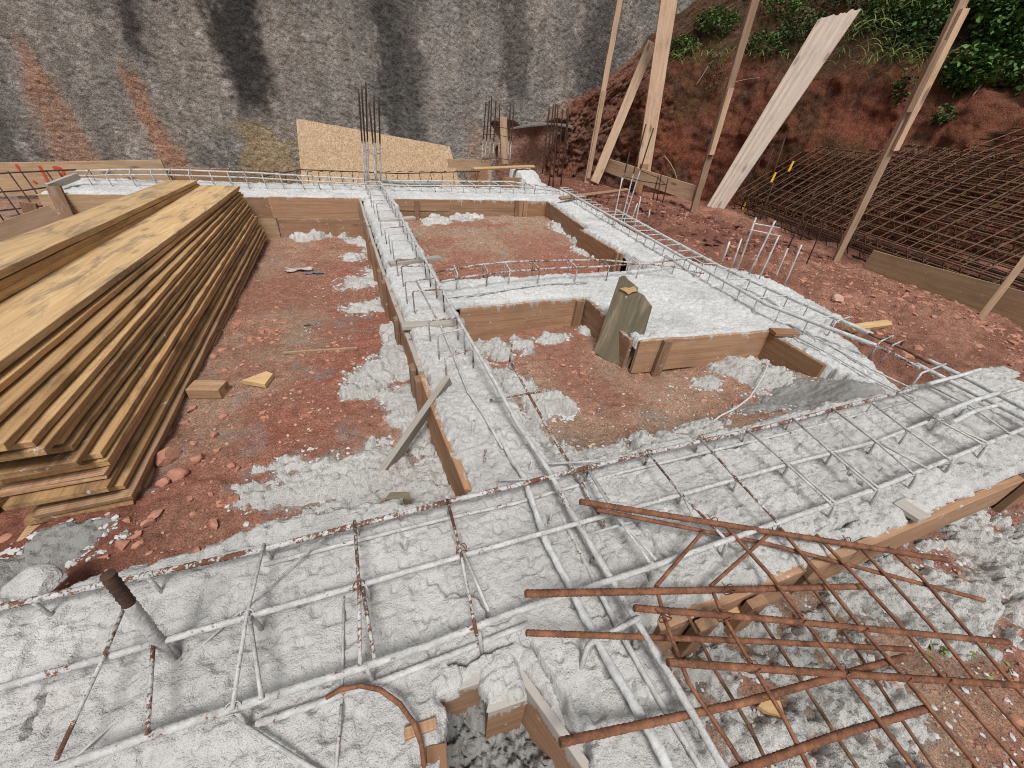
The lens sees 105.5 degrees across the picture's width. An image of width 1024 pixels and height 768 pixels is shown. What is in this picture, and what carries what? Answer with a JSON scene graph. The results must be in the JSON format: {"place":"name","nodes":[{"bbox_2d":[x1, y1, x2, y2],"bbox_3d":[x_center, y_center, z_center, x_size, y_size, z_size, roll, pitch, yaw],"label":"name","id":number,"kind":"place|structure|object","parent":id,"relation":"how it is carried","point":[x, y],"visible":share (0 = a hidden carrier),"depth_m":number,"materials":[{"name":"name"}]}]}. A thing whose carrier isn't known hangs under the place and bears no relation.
{"place":"outdoors","nodes":[
{"label":"outdoors","id":0,"kind":"place"},
{"bbox_2d":[0,174,1023,767],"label":"ground","id":1,"kind":"structure","parent":0,"point":[174,520],"depth_m":1.86,"materials":[{"name":"red soil"}]},
{"bbox_2d":[0,205,61,241],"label":"leaning board","id":2,"kind":"object","parent":1,"relation":"on","point":[15,226],"visible":0.51,"depth_m":2.93,"materials":[{"name":"brown wood"}]},
{"bbox_2d":[46,185,74,218],"bbox_3d":[-3.716,-1.455,3.233,0.092,0.351,0.030,-18,15,-17],"label":"wood stake","id":3,"kind":"object","parent":1,"relation":"on","point":[61,203],"visible":0.68,"depth_m":3.21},
{"bbox_2d":[0,517,129,602],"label":"concrete spill","id":4,"kind":"object","parent":1,"relation":"on","point":[60,545],"visible":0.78,"depth_m":1.02,"materials":[{"name":"concrete"}]},
{"bbox_2d":[0,160,169,196],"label":"marked board","id":5,"kind":"object","parent":1,"relation":"on","point":[35,180],"visible":0.53,"depth_m":4.05,"materials":[{"name":"brown wood"}]},
{"bbox_2d":[16,236,266,541],"bbox_3d":[-1.870,-0.510,2.438,0.252,0.019,3.513,-9,35,-20],"label":"sawn board","id":6,"kind":"object","parent":1,"relation":"on","point":[28,530],"visible":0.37,"depth_m":2.07,"materials":[{"name":"brown wood"}]},
{"bbox_2d":[22,232,265,525],"bbox_3d":[-1.872,-0.543,2.439,0.243,0.020,3.468,-9,35,-20],"label":"sawn board","id":7,"kind":"object","parent":6,"relation":"on","point":[29,520],"visible":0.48,"depth_m":1.23,"materials":[{"name":"brown wood"}]},
{"bbox_2d":[32,229,264,518],"bbox_3d":[-1.859,-0.566,2.427,0.222,0.018,3.479,-10,36,-20],"label":"sawn board","id":8,"kind":"object","parent":6,"relation":"on","point":[129,491],"visible":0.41,"depth_m":1.29,"materials":[{"name":"brown wood"}]},
{"bbox_2d":[24,227,261,507],"bbox_3d":[-1.875,-0.585,2.403,0.234,0.019,3.422,-10,36,-20],"label":"sawn board","id":9,"kind":"object","parent":8,"relation":"on","point":[122,479],"visible":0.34,"depth_m":1.51,"materials":[{"name":"brown wood"}]},
{"bbox_2d":[1,224,258,510],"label":"sawn board","id":10,"kind":"object","parent":9,"relation":"on","point":[23,500],"visible":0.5,"depth_m":1.15,"materials":[{"name":"brown wood"}]},
{"bbox_2d":[0,219,257,496],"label":"sawn board","id":11,"kind":"object","parent":10,"relation":"on","point":[58,480],"visible":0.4,"depth_m":1.10,"materials":[{"name":"brown wood"}]},
{"bbox_2d":[1,216,256,483],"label":"sawn board","id":12,"kind":"object","parent":11,"relation":"on","point":[110,454],"visible":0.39,"depth_m":1.35,"materials":[{"name":"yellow wood"}]},
{"bbox_2d":[83,214,253,460],"bbox_3d":[-1.897,-0.675,2.344,0.228,0.023,3.367,-10,36,-20],"label":"sawn board","id":13,"kind":"object","parent":12,"relation":"on","point":[107,436],"visible":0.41,"depth_m":1.43,"materials":[{"name":"yellow wood"}]},
{"bbox_2d":[0,211,251,479],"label":"sawn board","id":14,"kind":"object","parent":13,"relation":"on","point":[38,464],"visible":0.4,"depth_m":1.19,"materials":[{"name":"brown wood"}]},
{"bbox_2d":[4,207,250,461],"bbox_3d":[-1.931,-0.722,2.317,0.241,0.024,3.417,-9,36,-20],"label":"sawn board","id":15,"kind":"object","parent":14,"relation":"on","point":[83,426],"visible":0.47,"depth_m":1.38,"materials":[{"name":"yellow wood"}]},
{"bbox_2d":[55,203,249,444],"bbox_3d":[-1.947,-0.744,2.302,0.255,0.017,3.418,-9,36,-20],"label":"sawn board","id":16,"kind":"object","parent":15,"relation":"on","point":[73,425],"visible":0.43,"depth_m":1.54,"materials":[{"name":"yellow wood"}]},
{"bbox_2d":[0,200,246,461],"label":"sawn board","id":17,"kind":"object","parent":16,"relation":"on","point":[55,432],"visible":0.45,"depth_m":1.26,"materials":[{"name":"brown wood"}]},
{"bbox_2d":[2,198,243,451],"bbox_3d":[-1.920,-0.754,2.230,0.221,0.024,3.415,-9,36,-20],"label":"sawn board","id":18,"kind":"object","parent":17,"relation":"on","point":[44,422],"visible":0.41,"depth_m":1.27,"materials":[{"name":"yellow wood"}]},
{"bbox_2d":[0,193,243,451],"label":"sawn board","id":19,"kind":"object","parent":18,"relation":"on","point":[19,420],"visible":0.42,"depth_m":1.25,"materials":[{"name":"yellow wood"}]},
{"bbox_2d":[0,192,240,421],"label":"sawn board","id":20,"kind":"object","parent":19,"relation":"on","point":[22,387],"visible":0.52,"depth_m":1.31,"materials":[{"name":"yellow wood"}]},
{"bbox_2d":[0,190,238,391],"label":"sawn board","id":21,"kind":"object","parent":20,"relation":"on","point":[17,368],"visible":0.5,"depth_m":1.32,"materials":[{"name":"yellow wood"}]},
{"bbox_2d":[0,185,239,371],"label":"sawn board","id":22,"kind":"object","parent":21,"relation":"on","point":[34,313],"visible":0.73,"depth_m":1.58,"materials":[{"name":"yellow wood"}]},
{"label":"wood spacer","id":23,"kind":"object","parent":22,"relation":"on","visible":0},
{"bbox_2d":[0,203,169,300],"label":"sawn board","id":24,"kind":"object","parent":23,"relation":"on","point":[5,293],"visible":0.23,"depth_m":1.61,"materials":[{"name":"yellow wood"}]},
{"bbox_2d":[0,184,199,290],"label":"sawn board","id":25,"kind":"object","parent":24,"relation":"on","point":[19,275],"visible":0.45,"depth_m":1.74,"materials":[{"name":"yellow wood"}]},
{"bbox_2d":[0,180,197,278],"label":"sawn board","id":26,"kind":"object","parent":25,"relation":"on","point":[19,252],"visible":1,"depth_m":1.87,"materials":[{"name":"yellow wood"}]},
{"bbox_2d":[0,306,286,554],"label":"soil clods","id":27,"kind":"object","parent":1,"relation":"on","point":[121,545],"visible":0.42,"depth_m":1.29,"materials":[{"name":"soil"}]},
{"bbox_2d":[165,168,233,181],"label":"wood board","id":28,"kind":"object","parent":1,"relation":"on","point":[218,179],"visible":0.47,"depth_m":4.51,"materials":[{"name":"orange wood"}]},
{"bbox_2d":[185,380,230,398],"bbox_3d":[-1.248,0.022,1.602,0.126,0.045,0.070,0,36,-6],"label":"wood block","id":29,"kind":"object","parent":1,"relation":"on","point":[207,389],"depth_m":1.58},
{"bbox_2d":[277,219,361,237],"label":"form board","id":30,"kind":"object","parent":1,"relation":"on","point":[334,227],"visible":0.69,"depth_m":4.00,"materials":[{"name":"brown wood"}]},
{"bbox_2d":[267,196,361,218],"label":"form board","id":31,"kind":"object","parent":30,"relation":"on","point":[308,207],"visible":0.94,"depth_m":3.90,"materials":[{"name":"brown wood"}]},
{"bbox_2d":[230,434,454,514],"bbox_3d":[-0.508,0.329,1.305,0.774,0.092,0.438,-9,38,-19],"label":"concrete spill","id":32,"kind":"object","parent":1,"relation":"on","point":[355,480],"visible":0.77,"depth_m":1.29,"materials":[{"name":"concrete"}]},
{"bbox_2d":[0,0,695,198],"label":"retaining wall","id":33,"kind":"structure","parent":1,"relation":"on","point":[237,85],"depth_m":5.00,"materials":[{"name":"concrete"}]},
{"bbox_2d":[368,227,385,306],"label":"form board","id":34,"kind":"object","parent":1,"relation":"on","point":[379,274],"visible":0.69,"depth_m":2.72,"materials":[{"name":"orange wood"}]},
{"bbox_2d":[296,118,460,186],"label":"strand board","id":35,"kind":"object","parent":1,"relation":"on","point":[322,146],"visible":0.64,"depth_m":5.39,"materials":[{"name":"wood"}]},
{"bbox_2d":[339,321,430,449],"bbox_3d":[-0.629,-0.074,1.869,0.390,0.131,1.140,-9,38,-19],"label":"concrete spill","id":36,"kind":"object","parent":1,"relation":"on","point":[374,377],"visible":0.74,"depth_m":1.71,"materials":[{"name":"concrete"}]},
{"bbox_2d":[381,277,423,397],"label":"form board","id":37,"kind":"object","parent":1,"relation":"on","point":[393,314],"visible":0.65,"depth_m":1.93,"materials":[{"name":"orange wood"}]},
{"bbox_2d":[378,375,451,474],"bbox_3d":[-0.343,0.147,1.403,0.022,0.056,0.412,28,71,13],"label":"leaning stick","id":38,"kind":"object","parent":1,"relation":"on","point":[408,436],"visible":0.93,"depth_m":1.38,"materials":[{"name":"grey wood"}]},
{"bbox_2d":[394,199,449,219],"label":"form board","id":39,"kind":"object","parent":1,"relation":"on","point":[417,206],"visible":0.91,"depth_m":4.22,"materials":[{"name":"brown wood"}]},
{"bbox_2d":[414,374,471,495],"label":"form board","id":40,"kind":"object","parent":1,"relation":"on","point":[456,475],"visible":0.69,"depth_m":1.32,"materials":[{"name":"orange wood"}]},
{"bbox_2d":[440,673,479,714],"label":"form board","id":41,"kind":"object","parent":1,"relation":"on","point":[468,697],"visible":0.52,"depth_m":0.77,"materials":[{"name":"brown wood"}]},
{"bbox_2d":[450,199,518,216],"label":"form board","id":42,"kind":"object","parent":1,"relation":"on","point":[489,207],"visible":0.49,"depth_m":4.46,"materials":[{"name":"brown wood"}]},
{"bbox_2d":[446,696,554,767],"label":"concrete spill","id":43,"kind":"object","parent":1,"relation":"on","point":[469,745],"visible":0.33,"depth_m":0.80,"materials":[{"name":"concrete"}]},
{"bbox_2d":[485,698,526,738],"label":"form board","id":44,"kind":"object","parent":1,"relation":"on","point":[504,716],"visible":0.71,"depth_m":0.76,"materials":[{"name":"brown wood"}]},
{"bbox_2d":[0,220,1012,761],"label":"concrete crumbs","id":45,"kind":"object","parent":1,"relation":"on","point":[104,534],"visible":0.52,"depth_m":1.25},
{"bbox_2d":[0,168,1023,767],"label":"concrete foundation","id":46,"kind":"object","parent":1,"relation":"on","point":[298,644],"visible":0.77,"depth_m":0.91,"materials":[{"name":"concrete"}]},
{"bbox_2d":[0,563,62,599],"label":"broken concrete","id":47,"kind":"object","parent":46,"relation":"on","point":[31,581],"visible":0.92,"depth_m":0.87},
{"bbox_2d":[36,194,125,214],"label":"form board","id":48,"kind":"object","parent":46,"relation":"attached to","point":[79,203],"visible":0.3,"depth_m":3.30,"materials":[{"name":"brown wood"}]},
{"bbox_2d":[99,568,177,661],"bbox_3d":[-0.621,0.406,0.660,0.020,0.280,0.040,2,36,-4],"label":"dowel bar","id":49,"kind":"object","parent":46,"relation":"on","point":[127,601],"visible":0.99,"depth_m":0.64,"materials":[{"name":"metal"}]},
{"bbox_2d":[75,168,558,193],"bbox_3d":[-1.691,-2.198,4.279,4.829,0.159,0.248,-9,38,-19],"label":"rebar cage","id":50,"kind":"object","parent":46,"relation":"on","point":[263,178],"visible":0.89,"depth_m":4.03,"materials":[{"name":"white metal"}]},
{"bbox_2d":[358,82,381,182],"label":"starter bars","id":51,"kind":"object","parent":46,"relation":"on","point":[366,165],"visible":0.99,"depth_m":3.96,"materials":[{"name":"metal"}]},
{"bbox_2d":[325,683,425,767],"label":"rusty hoop","id":52,"kind":"object","parent":46,"relation":"on","point":[397,702],"visible":1,"depth_m":0.67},
{"bbox_2d":[481,96,514,162],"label":"starter bars","id":53,"kind":"object","parent":46,"relation":"on","point":[499,135],"visible":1,"depth_m":5.39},
{"bbox_2d":[0,379,1023,767],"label":"rebar cage","id":54,"kind":"object","parent":46,"relation":"on","point":[234,709],"visible":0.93,"depth_m":0.81,"materials":[{"name":"metal"}]},
{"bbox_2d":[365,169,727,767],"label":"rebar cage","id":55,"kind":"object","parent":46,"relation":"on","point":[652,736],"visible":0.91,"depth_m":0.91,"materials":[{"name":"metal"}]},
{"bbox_2d":[436,255,703,297],"bbox_3d":[0.463,-0.689,2.466,1.863,0.108,0.389,-9,38,-19],"label":"rebar cage","id":56,"kind":"object","parent":46,"relation":"on","point":[454,268],"visible":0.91,"depth_m":2.43,"materials":[{"name":"metal"}]},
{"bbox_2d":[559,187,932,398],"bbox_3d":[1.198,-1.213,3.317,0.442,0.109,4.324,-7,37,-17],"label":"rebar cage","id":57,"kind":"object","parent":46,"relation":"on","point":[814,322],"visible":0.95,"depth_m":2.23,"materials":[{"name":"white metal"}]},
{"bbox_2d":[524,498,1023,767],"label":"rusty cage","id":58,"kind":"object","parent":46,"relation":"on","point":[864,670],"visible":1,"depth_m":0.81,"materials":[{"name":"metal"}]},
{"bbox_2d":[788,475,1023,593],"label":"form board","id":59,"kind":"object","parent":46,"relation":"attached to","point":[945,515],"visible":0.86,"depth_m":1.17,"materials":[{"name":"brown wood"}]},
{"bbox_2d":[910,358,1023,424],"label":"rebar cage","id":60,"kind":"object","parent":46,"relation":"on","point":[960,416],"visible":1,"depth_m":1.58,"materials":[{"name":"white metal"}]},
{"bbox_2d":[460,297,588,339],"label":"form board","id":61,"kind":"object","parent":1,"relation":"on","point":[487,321],"visible":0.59,"depth_m":2.23,"materials":[{"name":"brown wood"}]},
{"bbox_2d":[475,325,590,443],"bbox_3d":[0.044,-0.118,1.972,0.650,0.114,1.231,16,37,15],"label":"concrete spill","id":62,"kind":"object","parent":1,"relation":"on","point":[499,350],"visible":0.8,"depth_m":1.96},
{"bbox_2d":[525,390,577,419],"bbox_3d":[0.158,0.080,1.674,0.250,0.089,0.175,-9,38,-19],"label":"concrete spill","id":63,"kind":"object","parent":1,"relation":"on","point":[555,402],"visible":0.86,"depth_m":1.65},
{"bbox_2d":[520,669,588,767],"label":"form board","id":64,"kind":"object","parent":1,"relation":"on","point":[542,724],"visible":0.58,"depth_m":0.73,"materials":[{"name":"brown wood"}]},
{"bbox_2d":[542,104,569,187],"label":"starter bars","id":65,"kind":"object","parent":1,"relation":"on","point":[565,139],"visible":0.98,"depth_m":5.25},
{"bbox_2d":[97,181,1023,767],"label":"soil crumbs","id":66,"kind":"object","parent":1,"relation":"on","point":[1019,721],"visible":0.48,"depth_m":1.89,"materials":[{"name":"soil"}]},
{"bbox_2d":[545,202,586,239],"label":"form board","id":67,"kind":"object","parent":1,"relation":"on","point":[570,226],"visible":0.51,"depth_m":4.18,"materials":[{"name":"brown wood"}]},
{"bbox_2d":[576,229,623,271],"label":"form board","id":68,"kind":"object","parent":1,"relation":"on","point":[591,245],"visible":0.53,"depth_m":3.40,"materials":[{"name":"orange wood"}]},
{"bbox_2d":[584,0,622,182],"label":"timber prop","id":69,"kind":"object","parent":1,"relation":"on","point":[612,40],"visible":0.99,"depth_m":5.80,"materials":[{"name":"brown wood"}]},
{"bbox_2d":[580,298,633,367],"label":"form board","id":70,"kind":"object","parent":1,"relation":"on","point":[593,317],"visible":0.39,"depth_m":2.20,"materials":[{"name":"brown wood"}]},
{"bbox_2d":[590,40,653,183],"bbox_3d":[1.710,-4.179,6.080,0.870,1.890,0.131,-23,44,-34],"label":"timber prop","id":71,"kind":"object","parent":1,"relation":"on","point":[641,67],"visible":0.98,"depth_m":6.03,"materials":[{"name":"brown wood"}]},
{"bbox_2d":[594,275,651,368],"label":"mossy board","id":72,"kind":"object","parent":1,"relation":"on","point":[629,310],"visible":0.95,"depth_m":1.98,"materials":[{"name":"wood"}]},
{"bbox_2d":[521,417,731,461],"bbox_3d":[0.461,0.225,1.442,0.990,0.162,0.270,-9,38,-19],"label":"concrete spill","id":73,"kind":"object","parent":1,"relation":"on","point":[702,426],"visible":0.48,"depth_m":1.41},
{"bbox_2d":[637,0,677,170],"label":"timber prop","id":74,"kind":"object","parent":1,"relation":"on","point":[664,29],"visible":0.92,"depth_m":5.63,"materials":[{"name":"brown wood"}]},
{"bbox_2d":[629,330,770,376],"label":"form board","id":75,"kind":"object","parent":1,"relation":"on","point":[655,357],"visible":0.84,"depth_m":2.01,"materials":[{"name":"brown wood"}]},
{"bbox_2d":[561,188,847,263],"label":"soil clods","id":76,"kind":"object","parent":1,"relation":"on","point":[719,239],"visible":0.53,"depth_m":4.23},
{"bbox_2d":[690,0,759,212],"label":"timber prop","id":77,"kind":"object","parent":1,"relation":"on","point":[734,70],"visible":0.98,"depth_m":4.83,"materials":[{"name":"brown wood"}]},
{"bbox_2d":[653,564,806,658],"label":"form board","id":78,"kind":"object","parent":1,"relation":"on","point":[759,602],"visible":0.61,"depth_m":0.92,"materials":[{"name":"brown wood"}]},
{"bbox_2d":[690,355,793,395],"bbox_3d":[1.168,-0.076,2.034,0.525,0.107,0.365,7,35,2],"label":"concrete spill","id":79,"kind":"object","parent":1,"relation":"on","point":[749,369],"visible":0.93,"depth_m":1.99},
{"bbox_2d":[722,217,801,285],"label":"starter bars","id":80,"kind":"object","parent":1,"relation":"on","point":[768,233],"visible":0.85,"depth_m":2.61,"materials":[{"name":"white metal"}]},
{"bbox_2d":[707,9,860,208],"bbox_3d":[3.549,-3.550,5.338,0.094,2.518,0.370,-8,44,-40],"label":"white plank","id":81,"kind":"object","parent":1,"relation":"on","point":[825,36],"visible":0.96,"depth_m":5.16,"materials":[{"name":"wood"}]},
{"bbox_2d":[758,334,826,376],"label":"form board","id":82,"kind":"object","parent":1,"relation":"on","point":[777,351],"visible":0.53,"depth_m":2.02,"materials":[{"name":"brown wood"}]},
{"bbox_2d":[587,195,1023,375],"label":"soil clods","id":83,"kind":"object","parent":1,"relation":"on","point":[919,347],"visible":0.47,"depth_m":2.59,"materials":[{"name":"soil"}]},
{"bbox_2d":[742,374,885,413],"bbox_3d":[1.381,0.062,1.769,0.816,0.201,0.408,-9,38,-19],"label":"concrete spill","id":84,"kind":"object","parent":1,"relation":"on","point":[800,394],"visible":0.75,"depth_m":1.77,"materials":[{"name":"concrete"}]},
{"bbox_2d":[671,499,1023,767],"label":"concrete spill","id":85,"kind":"object","parent":1,"relation":"on","point":[998,557],"visible":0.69,"depth_m":1.02,"materials":[{"name":"concrete"}]},
{"bbox_2d":[671,502,1023,767],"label":"concrete crumbs","id":86,"kind":"object","parent":85,"relation":"on","point":[966,691],"visible":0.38,"depth_m":0.97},
{"bbox_2d":[731,164,1023,289],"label":"rebar cage","id":87,"kind":"object","parent":1,"relation":"on","point":[943,255],"visible":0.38,"depth_m":4.16,"materials":[{"name":"metal"}]},
{"bbox_2d":[750,155,1023,288],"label":"rebar cage","id":88,"kind":"object","parent":87,"relation":"on","point":[958,198],"visible":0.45,"depth_m":4.00,"materials":[{"name":"metal"}]},
{"bbox_2d":[736,146,1023,290],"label":"rebar cage","id":89,"kind":"object","parent":88,"relation":"on","point":[957,251],"visible":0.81,"depth_m":3.96,"materials":[{"name":"metal"}]},
{"bbox_2d":[796,144,1023,272],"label":"rebar cage","id":90,"kind":"object","parent":89,"relation":"on","point":[977,248],"visible":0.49,"depth_m":3.94,"materials":[{"name":"metal"}]},
{"bbox_2d":[901,132,1023,222],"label":"rebar cage","id":91,"kind":"object","parent":90,"relation":"on","point":[970,174],"visible":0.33,"depth_m":3.94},
{"bbox_2d":[932,128,1023,185],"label":"rebar cage","id":92,"kind":"object","parent":91,"relation":"on","point":[980,158],"visible":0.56,"depth_m":3.94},
{"bbox_2d":[822,144,1023,251],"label":"rebar cage","id":93,"kind":"object","parent":87,"relation":"on","point":[889,177],"visible":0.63,"depth_m":4.02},
{"bbox_2d":[831,0,969,261],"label":"timber prop","id":94,"kind":"object","parent":1,"relation":"on","point":[942,47],"visible":0.97,"depth_m":3.06,"materials":[{"name":"brown wood"}]},
{"bbox_2d":[862,250,1023,329],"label":"retaining board","id":95,"kind":"object","parent":1,"relation":"on","point":[973,293],"visible":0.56,"depth_m":3.22,"materials":[{"name":"brown wood"}]},
{"bbox_2d":[978,255,1023,318],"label":"slanted stake","id":96,"kind":"object","parent":1,"relation":"on","point":[1002,289],"visible":0.9,"depth_m":2.74,"materials":[{"name":"brown wood"}]},
{"bbox_2d":[544,0,1023,263],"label":"earth bank","id":97,"kind":"structure","parent":0,"point":[843,107],"depth_m":5.74,"materials":[{"name":"red soil"}]},
{"bbox_2d":[604,159,695,200],"bbox_3d":[1.987,-3.317,6.186,0.031,0.203,2.138,-20,46,-31],"label":"timber rail","id":98,"kind":"object","parent":97,"relation":"on","point":[681,189],"visible":0.86,"depth_m":5.98,"materials":[{"name":"brown wood"}]},
{"bbox_2d":[694,4,742,36],"bbox_3d":[3.107,-5.493,5.916,0.631,0.392,0.695,31,43,32],"label":"leafy shrub","id":99,"kind":"object","parent":97,"relation":"on","point":[708,16],"visible":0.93,"depth_m":5.83,"materials":[{"name":"green plant"}]},
{"bbox_2d":[775,7,833,45],"bbox_3d":[4.252,-5.132,5.643,0.811,0.466,0.813,-9,38,-19],"label":"leafy shrub","id":100,"kind":"object","parent":97,"relation":"on","point":[788,29],"visible":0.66,"depth_m":5.55,"materials":[{"name":"green plant"}]},
{"bbox_2d":[855,0,914,31],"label":"leafy shrub","id":101,"kind":"object","parent":97,"relation":"on","point":[866,6],"visible":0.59,"depth_m":5.13,"materials":[{"name":"green plant"}]},
{"bbox_2d":[837,27,972,79],"bbox_3d":[4.872,-4.109,4.903,1.574,0.549,1.662,-9,38,-19],"label":"grass tuft","id":102,"kind":"object","parent":97,"relation":"on","point":[897,53],"visible":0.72,"depth_m":4.80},
{"bbox_2d":[863,0,952,57],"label":"leafy shrub","id":103,"kind":"object","parent":97,"relation":"on","point":[908,29],"visible":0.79,"depth_m":4.81,"materials":[{"name":"green plant"}]},
{"bbox_2d":[935,39,1013,98],"bbox_3d":[5.373,-3.692,4.598,0.670,0.545,0.645,12,36,9],"label":"leafy shrub","id":104,"kind":"object","parent":97,"relation":"on","point":[991,54],"visible":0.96,"depth_m":4.47,"materials":[{"name":"green plant"}]},
{"bbox_2d":[957,0,1023,55],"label":"leafy shrub","id":105,"kind":"object","parent":97,"relation":"on","point":[1013,31],"visible":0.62,"depth_m":4.54,"materials":[{"name":"green plant"}]},
{"bbox_2d":[991,56,1023,95],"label":"leafy shrub","id":106,"kind":"object","parent":97,"relation":"on","point":[1018,64],"visible":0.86,"depth_m":4.39,"materials":[{"name":"green plant"}]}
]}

